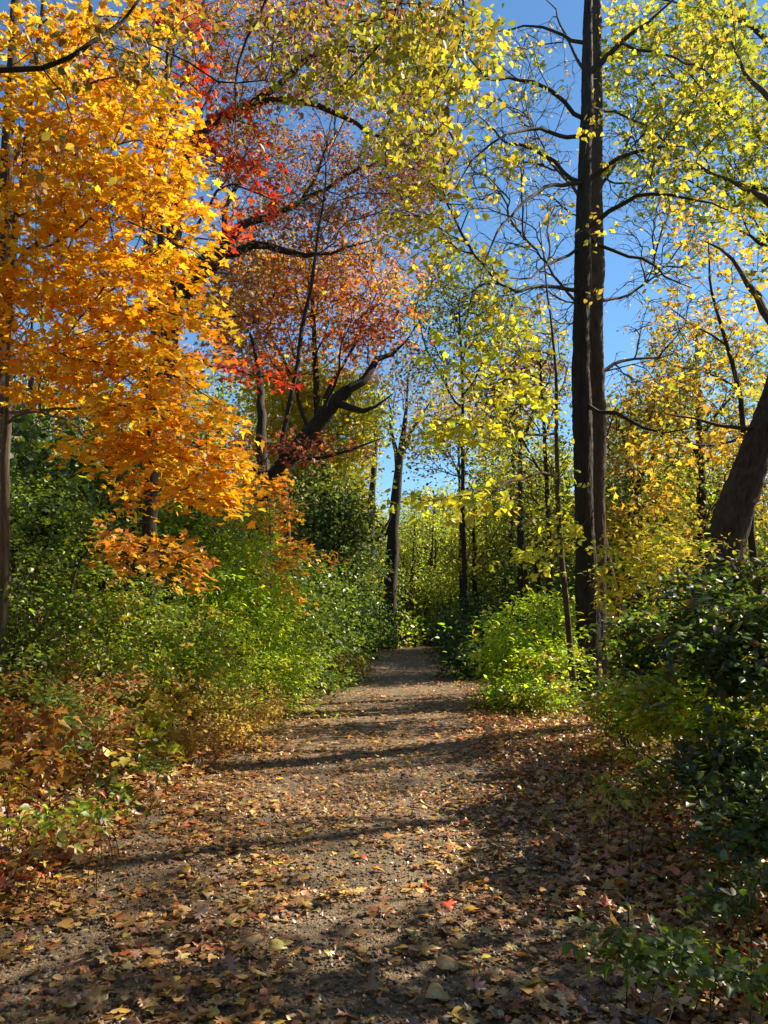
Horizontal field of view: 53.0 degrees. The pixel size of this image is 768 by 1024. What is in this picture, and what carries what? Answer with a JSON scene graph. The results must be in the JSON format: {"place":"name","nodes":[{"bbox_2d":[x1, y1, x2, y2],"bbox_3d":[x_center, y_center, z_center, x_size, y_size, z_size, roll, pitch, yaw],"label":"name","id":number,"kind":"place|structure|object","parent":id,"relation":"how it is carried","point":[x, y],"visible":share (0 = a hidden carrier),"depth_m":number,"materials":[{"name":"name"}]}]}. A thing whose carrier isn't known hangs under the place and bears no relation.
{"place":"outdoors","nodes":[
{"label":"outdoors","id":0,"kind":"place"},
{"bbox_2d":[0,647,679,1023],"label":"path","id":1,"kind":"structure","parent":0,"point":[394,667],"depth_m":4.55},
{"bbox_2d":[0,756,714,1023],"bbox_3d":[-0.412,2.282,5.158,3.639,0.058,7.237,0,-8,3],"label":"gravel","id":2,"kind":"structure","parent":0,"point":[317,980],"depth_m":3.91,"materials":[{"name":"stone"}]},
{"bbox_2d":[0,559,767,1023],"bbox_3d":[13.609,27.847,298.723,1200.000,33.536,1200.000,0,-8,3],"label":"ground","id":3,"kind":"structure","parent":0,"point":[476,681],"depth_m":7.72,"materials":[{"name":"brown plant"}]},
{"bbox_2d":[0,755,54,855],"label":"ground weed","id":4,"kind":"object","parent":3,"relation":"on","point":[4,785],"visible":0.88,"depth_m":4.69,"materials":[{"name":"green plant"}]},
{"bbox_2d":[0,699,85,864],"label":"maple seedling","id":5,"kind":"object","parent":3,"relation":"on","point":[44,719],"visible":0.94,"depth_m":4.85,"materials":[{"name":"orange plant"}]},
{"bbox_2d":[0,785,92,908],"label":"ground weed","id":6,"kind":"object","parent":3,"relation":"on","point":[45,826],"visible":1,"depth_m":4.15,"materials":[{"name":"green plant"}]},
{"bbox_2d":[12,671,92,815],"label":"nettle plant","id":7,"kind":"object","parent":3,"relation":"on","point":[49,700],"visible":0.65,"depth_m":5.91,"materials":[{"name":"green plant"}]},
{"bbox_2d":[37,713,103,833],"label":"nettle plant","id":8,"kind":"object","parent":3,"relation":"on","point":[85,733],"visible":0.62,"depth_m":5.60,"materials":[{"name":"green plant"}]},
{"bbox_2d":[0,539,143,750],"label":"honeysuckle bush","id":9,"kind":"object","parent":3,"relation":"on","point":[52,617],"visible":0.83,"depth_m":7.30,"materials":[{"name":"green plant"}]},
{"bbox_2d":[11,269,142,486],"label":"elm tree","id":10,"kind":"object","parent":3,"relation":"on","point":[30,383],"visible":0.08,"depth_m":29.07,"materials":[{"name":"green plant"}]},
{"bbox_2d":[37,773,131,889],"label":"ground weed","id":11,"kind":"object","parent":3,"relation":"on","point":[96,811],"visible":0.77,"depth_m":4.56,"materials":[{"name":"green plant"}]},
{"bbox_2d":[0,417,180,663],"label":"honeysuckle bush","id":12,"kind":"object","parent":3,"relation":"on","point":[16,500],"visible":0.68,"depth_m":8.86,"materials":[{"name":"green plant"}]},
{"bbox_2d":[10,378,175,588],"bbox_3d":[-6.428,-0.359,12.329,5.850,4.014,5.032,-4,-9,27],"label":"woodland shrub","id":13,"kind":"object","parent":3,"relation":"on","point":[23,423],"visible":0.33,"depth_m":11.74,"materials":[{"name":"green plant"}]},
{"bbox_2d":[0,0,191,446],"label":"red oak","id":14,"kind":"object","parent":3,"relation":"on","point":[6,137],"visible":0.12,"depth_m":10.71,"materials":[{"name":"brown plant"}]},
{"bbox_2d":[0,654,196,802],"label":"bramble","id":15,"kind":"object","parent":3,"relation":"on","point":[92,712],"visible":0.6,"depth_m":6.61,"materials":[{"name":"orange plant"}]},
{"bbox_2d":[6,620,192,786],"bbox_3d":[-3.077,1.867,7.709,2.149,1.631,1.993,0,-8,3],"label":"barberry bush","id":16,"kind":"object","parent":3,"relation":"on","point":[102,656],"visible":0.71,"depth_m":7.64,"materials":[{"name":"green plant"}]},
{"bbox_2d":[63,769,147,865],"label":"ground weed","id":17,"kind":"object","parent":3,"relation":"on","point":[117,789],"visible":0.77,"depth_m":4.95,"materials":[{"name":"green plant"}]},
{"bbox_2d":[10,324,206,510],"bbox_3d":[-12.906,-1.774,33.483,9.911,14.286,10.398,-7,-11,41],"label":"hickory tree","id":18,"kind":"object","parent":3,"relation":"on","point":[81,425],"visible":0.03,"depth_m":32.49,"materials":[{"name":"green plant"}]},
{"bbox_2d":[11,457,226,605],"bbox_3d":[-5.378,0.505,13.826,4.549,3.187,5.288,4,-9,-25],"label":"woodland shrub","id":19,"kind":"object","parent":3,"relation":"on","point":[56,476],"visible":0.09,"depth_m":12.75,"materials":[{"name":"green plant"}]},
{"bbox_2d":[9,419,229,594],"bbox_3d":[-5.643,0.143,13.069,5.239,3.385,5.130,6,-10,-37],"label":"woodland shrub","id":20,"kind":"object","parent":3,"relation":"on","point":[39,445],"visible":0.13,"depth_m":12.28,"materials":[{"name":"green plant"}]},
{"bbox_2d":[19,522,234,744],"bbox_3d":[-3.100,1.536,8.871,2.330,2.769,2.720,5,-9,-31],"label":"honeysuckle bush","id":21,"kind":"object","parent":3,"relation":"on","point":[125,619],"visible":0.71,"depth_m":8.49,"materials":[{"name":"green plant"}]},
{"bbox_2d":[0,0,268,732],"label":"sugar maple","id":22,"kind":"object","parent":3,"relation":"on","point":[133,318],"visible":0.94,"depth_m":6.41,"materials":[{"name":"orange plant"}]},
{"bbox_2d":[64,516,221,682],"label":"maple sapling","id":23,"kind":"object","parent":3,"relation":"on","point":[129,549],"visible":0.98,"depth_m":7.79,"materials":[{"name":"orange plant"}]},
{"bbox_2d":[114,690,184,766],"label":"maple seedling","id":24,"kind":"object","parent":3,"relation":"on","point":[157,726],"visible":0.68,"depth_m":7.53,"materials":[{"name":"green plant"}]},
{"bbox_2d":[120,737,186,821],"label":"ground weed","id":25,"kind":"object","parent":3,"relation":"on","point":[149,769],"visible":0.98,"depth_m":6.06,"materials":[{"name":"green plant"}]},
{"bbox_2d":[33,455,295,621],"bbox_3d":[-4.883,0.729,15.074,5.674,3.651,5.556,6,-10,-36],"label":"woodland shrub","id":26,"kind":"object","parent":3,"relation":"on","point":[277,535],"visible":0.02,"depth_m":14.90,"materials":[{"name":"green plant"}]},
{"bbox_2d":[49,653,295,770],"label":"spicebush","id":27,"kind":"object","parent":3,"relation":"on","point":[194,701],"visible":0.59,"depth_m":9.06,"materials":[{"name":"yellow plant"}]},
{"bbox_2d":[89,363,272,560],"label":"elm tree","id":28,"kind":"object","parent":3,"relation":"on","point":[217,432],"visible":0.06,"depth_m":34.59,"materials":[{"name":"green plant"}]},
{"bbox_2d":[93,579,269,742],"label":"viburnum bush","id":29,"kind":"object","parent":3,"relation":"on","point":[224,657],"visible":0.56,"depth_m":9.44,"materials":[{"name":"green plant"}]},
{"bbox_2d":[54,0,311,726],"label":"red maple","id":30,"kind":"object","parent":3,"relation":"on","point":[148,528],"visible":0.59,"depth_m":9.31,"materials":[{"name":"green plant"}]},
{"bbox_2d":[57,478,318,695],"bbox_3d":[-3.142,1.399,12.935,4.602,4.227,3.048,7,-11,-40],"label":"privet bush","id":31,"kind":"object","parent":3,"relation":"on","point":[243,524],"visible":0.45,"depth_m":12.86,"materials":[{"name":"green plant"}]},
{"bbox_2d":[136,686,313,771],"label":"spicebush","id":32,"kind":"object","parent":3,"relation":"on","point":[189,736],"visible":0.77,"depth_m":8.83,"materials":[{"name":"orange plant"}]},
{"bbox_2d":[179,350,293,542],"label":"hickory tree","id":33,"kind":"object","parent":3,"relation":"on","point":[220,390],"visible":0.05,"depth_m":40.72,"materials":[{"name":"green plant"}]},
{"bbox_2d":[0,0,474,219],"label":"beech tree","id":34,"kind":"object","parent":3,"relation":"on","point":[294,16],"visible":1,"depth_m":6.43,"materials":[{"name":"orange plant"}]},
{"bbox_2d":[134,503,344,715],"bbox_3d":[-2.360,1.697,12.599,3.026,3.665,3.439,-4,-9,24],"label":"privet bush","id":35,"kind":"object","parent":3,"relation":"on","point":[252,608],"visible":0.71,"depth_m":12.49,"materials":[{"name":"green plant"}]},
{"bbox_2d":[161,549,365,699],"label":"thicket shrub","id":36,"kind":"object","parent":3,"relation":"on","point":[314,614],"visible":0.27,"depth_m":15.93,"materials":[{"name":"green plant"}]},
{"bbox_2d":[176,613,353,730],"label":"privet bush","id":37,"kind":"object","parent":3,"relation":"on","point":[280,658],"visible":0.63,"depth_m":12.16,"materials":[{"name":"green plant"}]},
{"bbox_2d":[72,0,463,587],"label":"white oak","id":38,"kind":"object","parent":3,"relation":"on","point":[242,249],"visible":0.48,"depth_m":19.66,"materials":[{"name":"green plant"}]},
{"bbox_2d":[234,462,346,694],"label":"maple sapling","id":39,"kind":"object","parent":3,"relation":"on","point":[277,486],"visible":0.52,"depth_m":15.17,"materials":[{"name":"orange plant"}]},
{"bbox_2d":[172,289,435,676],"bbox_3d":[-1.958,-0.973,17.517,6.000,9.290,3.474,-4,-9,28],"label":"red oak","id":40,"kind":"object","parent":3,"relation":"on","point":[298,446],"visible":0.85,"depth_m":17.45,"materials":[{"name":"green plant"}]},
{"bbox_2d":[183,190,433,505],"bbox_3d":[-2.694,-3.072,25.273,8.760,16.396,5.923,0,-8,3],"label":"orange maple","id":41,"kind":"object","parent":3,"relation":"on","point":[285,293],"visible":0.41,"depth_m":25.40,"materials":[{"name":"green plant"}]},
{"bbox_2d":[225,349,397,554],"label":"green maple","id":42,"kind":"object","parent":3,"relation":"on","point":[345,428],"visible":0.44,"depth_m":26.72,"materials":[{"name":"green plant"}]},
{"bbox_2d":[255,134,367,691],"bbox_3d":[-1.741,-2.638,17.801,2.790,13.498,1.426,0,-8,3],"label":"understory tree","id":43,"kind":"object","parent":3,"relation":"on","point":[296,368],"visible":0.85,"depth_m":17.95,"materials":[{"name":"brown plant"}]},
{"bbox_2d":[272,460,386,638],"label":"linden tree","id":44,"kind":"object","parent":3,"relation":"on","point":[336,518],"visible":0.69,"depth_m":23.39,"materials":[{"name":"green plant"}]},
{"bbox_2d":[271,478,395,607],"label":"holly tree","id":45,"kind":"object","parent":3,"relation":"on","point":[376,551],"visible":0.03,"depth_m":36.49,"materials":[{"name":"green plant"}]},
{"bbox_2d":[287,546,389,691],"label":"thicket shrub","id":46,"kind":"object","parent":3,"relation":"on","point":[337,603],"visible":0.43,"depth_m":17.98,"materials":[{"name":"green plant"}]},
{"bbox_2d":[307,639,382,687],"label":"raspberry bush","id":47,"kind":"object","parent":3,"relation":"on","point":[356,662],"visible":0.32,"depth_m":18.82,"materials":[{"name":"green plant"}]},
{"bbox_2d":[315,532,397,672],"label":"thicket shrub","id":48,"kind":"object","parent":3,"relation":"on","point":[364,600],"visible":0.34,"depth_m":23.36,"materials":[{"name":"green plant"}]},
{"bbox_2d":[326,384,400,651],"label":"tall oak","id":49,"kind":"object","parent":3,"relation":"on","point":[373,473],"visible":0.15,"depth_m":38.36,"materials":[{"name":"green plant"}]},
{"bbox_2d":[337,589,392,659],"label":"thicket shrub","id":50,"kind":"object","parent":3,"relation":"on","point":[378,625],"visible":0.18,"depth_m":31.21,"materials":[{"name":"green plant"}]},
{"bbox_2d":[251,0,516,171],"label":"katsura tree","id":51,"kind":"object","parent":3,"relation":"on","point":[396,58],"visible":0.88,"depth_m":9.55,"materials":[{"name":"yellow plant"}]},
{"bbox_2d":[349,587,427,647],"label":"woodland shrub","id":52,"kind":"object","parent":3,"relation":"on","point":[411,631],"visible":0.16,"depth_m":44.25,"materials":[{"name":"green plant"}]},
{"bbox_2d":[354,336,452,648],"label":"tall oak","id":53,"kind":"object","parent":3,"relation":"on","point":[392,533],"visible":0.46,"depth_m":42.13,"materials":[{"name":"brown plant"}]},
{"bbox_2d":[375,502,431,619],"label":"hornbeam tree","id":54,"kind":"object","parent":3,"relation":"on","point":[403,547],"visible":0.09,"depth_m":51.53,"materials":[{"name":"green plant"}]},
{"bbox_2d":[378,489,448,644],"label":"woodland tree","id":55,"kind":"object","parent":3,"relation":"on","point":[410,592],"visible":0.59,"depth_m":48.65,"materials":[{"name":"green plant"}]},
{"bbox_2d":[398,488,458,644],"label":"woodland tree","id":56,"kind":"object","parent":3,"relation":"on","point":[430,568],"visible":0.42,"depth_m":49.69,"materials":[{"name":"green plant"}]},
{"bbox_2d":[404,476,456,622],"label":"woodland tree","id":57,"kind":"object","parent":3,"relation":"on","point":[435,550],"visible":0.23,"depth_m":51.86,"materials":[{"name":"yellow plant"}]},
{"bbox_2d":[413,483,490,617],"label":"woodland tree","id":58,"kind":"object","parent":3,"relation":"on","point":[434,594],"visible":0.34,"depth_m":39.90,"materials":[{"name":"green plant"}]},
{"bbox_2d":[407,590,509,662],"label":"thicket shrub","id":59,"kind":"object","parent":3,"relation":"on","point":[476,608],"visible":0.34,"depth_m":28.14,"materials":[{"name":"green plant"}]},
{"bbox_2d":[391,370,526,619],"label":"golden elm","id":60,"kind":"object","parent":3,"relation":"on","point":[454,410],"visible":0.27,"depth_m":33.29,"materials":[{"name":"yellow plant"}]},
{"bbox_2d":[378,231,540,619],"bbox_3d":[2.909,-2.928,29.726,6.441,17.352,5.370,0,-8,3],"label":"elm tree","id":61,"kind":"object","parent":3,"relation":"on","point":[466,314],"visible":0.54,"depth_m":29.55,"materials":[{"name":"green plant"}]},
{"bbox_2d":[426,607,519,679],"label":"thicket shrub","id":62,"kind":"object","parent":3,"relation":"on","point":[457,653],"visible":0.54,"depth_m":20.80,"materials":[{"name":"green plant"}]},
{"bbox_2d":[433,468,517,617],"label":"woodland tree","id":63,"kind":"object","parent":3,"relation":"on","point":[473,578],"visible":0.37,"depth_m":32.57,"materials":[{"name":"green plant"}]},
{"bbox_2d":[425,583,537,655],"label":"woodland shrub","id":64,"kind":"object","parent":3,"relation":"on","point":[449,603],"visible":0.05,"depth_m":36.12,"materials":[{"name":"green plant"}]},
{"bbox_2d":[375,222,597,707],"bbox_3d":[1.482,-1.222,12.027,2.412,8.958,5.071,-6,-10,36],"label":"understory tree","id":65,"kind":"object","parent":3,"relation":"on","point":[451,499],"visible":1,"depth_m":12.14,"materials":[{"name":"yellow plant"}]},
{"bbox_2d":[451,434,525,610],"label":"woodland tree","id":66,"kind":"object","parent":3,"relation":"on","point":[485,531],"visible":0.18,"depth_m":36.74,"materials":[{"name":"yellow plant"}]},
{"bbox_2d":[472,405,552,659],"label":"woodland tree","id":67,"kind":"object","parent":3,"relation":"on","point":[526,490],"visible":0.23,"depth_m":30.83,"materials":[{"name":"yellow plant"}]},
{"bbox_2d":[467,342,570,666],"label":"tree","id":68,"kind":"object","parent":3,"relation":"on","point":[522,582],"visible":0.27,"depth_m":26.95,"materials":[{"name":"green plant"}]},
{"bbox_2d":[467,298,574,672],"bbox_3d":[4.698,-1.026,24.259,4.304,12.252,4.691,0,-8,3],"label":"elm tree","id":69,"kind":"object","parent":3,"relation":"on","point":[546,465],"visible":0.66,"depth_m":24.15,"materials":[{"name":"yellow plant"}]},
{"bbox_2d":[431,579,614,712],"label":"privet bush","id":70,"kind":"object","parent":3,"relation":"on","point":[528,647],"visible":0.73,"depth_m":14.22,"materials":[{"name":"green plant"}]},
{"bbox_2d":[483,451,574,618],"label":"woodland tree","id":71,"kind":"object","parent":3,"relation":"on","point":[537,500],"visible":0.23,"depth_m":31.50,"materials":[{"name":"yellow plant"}]},
{"bbox_2d":[477,647,586,720],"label":"privet bush","id":72,"kind":"object","parent":3,"relation":"on","point":[534,689],"visible":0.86,"depth_m":12.69,"materials":[{"name":"green plant"}]},
{"bbox_2d":[345,0,742,699],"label":"katsura tree","id":73,"kind":"object","parent":3,"relation":"on","point":[583,410],"visible":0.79,"depth_m":14.55,"materials":[{"name":"yellow plant"}]},
{"bbox_2d":[478,519,619,666],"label":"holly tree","id":74,"kind":"object","parent":3,"relation":"on","point":[504,584],"visible":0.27,"depth_m":28.49,"materials":[{"name":"green plant"}]},
{"bbox_2d":[524,436,575,639],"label":"woodland tree","id":75,"kind":"object","parent":3,"relation":"on","point":[571,475],"visible":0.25,"depth_m":32.36,"materials":[{"name":"yellow plant"}]},
{"bbox_2d":[477,451,622,616],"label":"hornbeam tree","id":76,"kind":"object","parent":3,"relation":"on","point":[566,507],"visible":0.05,"depth_m":34.85,"materials":[{"name":"green plant"}]},
{"bbox_2d":[430,0,725,686],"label":"ash tree","id":77,"kind":"object","parent":3,"relation":"on","point":[598,370],"visible":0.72,"depth_m":19.03,"materials":[{"name":"yellow plant"}]},
{"bbox_2d":[536,666,669,767],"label":"honeysuckle bush","id":78,"kind":"object","parent":3,"relation":"on","point":[616,724],"visible":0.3,"depth_m":8.66,"materials":[{"name":"green plant"}]},
{"bbox_2d":[578,748,654,861],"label":"ground weed","id":79,"kind":"object","parent":3,"relation":"on","point":[606,792],"visible":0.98,"depth_m":5.06,"materials":[{"name":"green plant"}]},
{"bbox_2d":[562,806,684,1023],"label":"ground weed","id":80,"kind":"object","parent":3,"relation":"on","point":[626,954],"visible":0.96,"depth_m":2.78,"materials":[{"name":"green plant"}]},
{"bbox_2d":[605,396,645,686],"bbox_3d":[5.556,0.694,18.318,1.361,7.328,2.535,-4,-9,27],"label":"leaning snag","id":81,"kind":"object","parent":3,"relation":"on","point":[609,558],"visible":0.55,"depth_m":18.20,"materials":[{"name":"brown plant"}]},
{"bbox_2d":[573,455,694,615],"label":"tree","id":82,"kind":"object","parent":3,"relation":"on","point":[618,493],"visible":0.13,"depth_m":26.25,"materials":[{"name":"green plant"}]},
{"bbox_2d":[605,755,682,846],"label":"ground weed","id":83,"kind":"object","parent":3,"relation":"on","point":[649,776],"visible":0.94,"depth_m":5.32,"materials":[{"name":"green plant"}]},
{"bbox_2d":[570,601,719,772],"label":"honeysuckle bush","id":84,"kind":"object","parent":3,"relation":"on","point":[642,657],"visible":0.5,"depth_m":8.07,"materials":[{"name":"green plant"}]},
{"bbox_2d":[557,501,743,725],"bbox_3d":[3.564,1.494,10.344,1.891,3.261,2.474,5,-9,-30],"label":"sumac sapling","id":85,"kind":"object","parent":3,"relation":"on","point":[640,568],"visible":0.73,"depth_m":10.36,"materials":[{"name":"yellow plant"}]},
{"bbox_2d":[605,353,715,616],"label":"maple tree","id":86,"kind":"object","parent":3,"relation":"on","point":[661,515],"visible":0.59,"depth_m":23.35,"materials":[{"name":"yellow plant"}]},
{"bbox_2d":[569,640,767,804],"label":"honeysuckle bush","id":87,"kind":"object","parent":3,"relation":"on","point":[672,720],"visible":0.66,"depth_m":6.42,"materials":[{"name":"green plant"}]},
{"bbox_2d":[628,382,717,616],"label":"woodland tree","id":88,"kind":"object","parent":3,"relation":"on","point":[692,473],"visible":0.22,"depth_m":28.51,"materials":[{"name":"yellow plant"}]},
{"bbox_2d":[617,900,738,1023],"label":"ground weed","id":89,"kind":"object","parent":3,"relation":"on","point":[686,935],"visible":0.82,"depth_m":2.69,"materials":[{"name":"green plant"}]},
{"bbox_2d":[598,0,767,282],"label":"silver maple","id":90,"kind":"object","parent":3,"relation":"on","point":[702,129],"visible":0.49,"depth_m":18.88,"materials":[{"name":"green plant"}]},
{"bbox_2d":[604,183,767,713],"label":"golden maple","id":91,"kind":"object","parent":3,"relation":"on","point":[709,437],"visible":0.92,"depth_m":14.53,"materials":[{"name":"yellow plant"}]},
{"bbox_2d":[612,540,767,761],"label":"honeysuckle bush","id":92,"kind":"object","parent":3,"relation":"on","point":[731,572],"visible":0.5,"depth_m":7.08,"materials":[{"name":"green plant"}]},
{"bbox_2d":[616,313,767,555],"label":"birch tree","id":93,"kind":"object","parent":3,"relation":"on","point":[700,462],"visible":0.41,"depth_m":25.72,"materials":[{"name":"yellow plant"}]},
{"bbox_2d":[619,570,767,856],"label":"honeysuckle bush","id":94,"kind":"object","parent":3,"relation":"on","point":[735,667],"visible":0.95,"depth_m":5.35,"materials":[{"name":"green plant"}]},
{"bbox_2d":[637,0,767,690],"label":"leaning oak","id":95,"kind":"object","parent":3,"relation":"on","point":[737,503],"visible":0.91,"depth_m":13.54,"materials":[{"name":"brown plant"}]},
{"bbox_2d":[642,713,767,869],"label":"honeysuckle bush","id":96,"kind":"object","parent":3,"relation":"on","point":[720,759],"visible":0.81,"depth_m":4.81,"materials":[{"name":"green plant"}]},
{"bbox_2d":[647,760,767,911],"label":"honeysuckle bush","id":97,"kind":"object","parent":3,"relation":"on","point":[743,831],"visible":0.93,"depth_m":4.02,"materials":[{"name":"green plant"}]},
{"bbox_2d":[647,459,767,601],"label":"hornbeam tree","id":98,"kind":"object","parent":3,"relation":"on","point":[759,548],"visible":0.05,"depth_m":31.89,"materials":[{"name":"yellow plant"}]},
{"bbox_2d":[674,849,767,1012],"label":"ground weed","id":99,"kind":"object","parent":3,"relation":"on","point":[721,904],"visible":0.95,"depth_m":3.17,"materials":[{"name":"green plant"}]},
{"bbox_2d":[679,863,767,1023],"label":"ground weed","id":100,"kind":"object","parent":3,"relation":"on","point":[739,970],"visible":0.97,"depth_m":2.56,"materials":[{"name":"green plant"}]},
{"bbox_2d":[714,809,767,969],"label":"ground weed","id":101,"kind":"object","parent":3,"relation":"on","point":[754,867],"visible":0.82,"depth_m":3.32,"materials":[{"name":"green plant"}]},
{"bbox_2d":[0,0,767,536],"label":"sky","id":102,"kind":"structure","parent":0,"point":[524,12],"materials":[{"name":"blue"}]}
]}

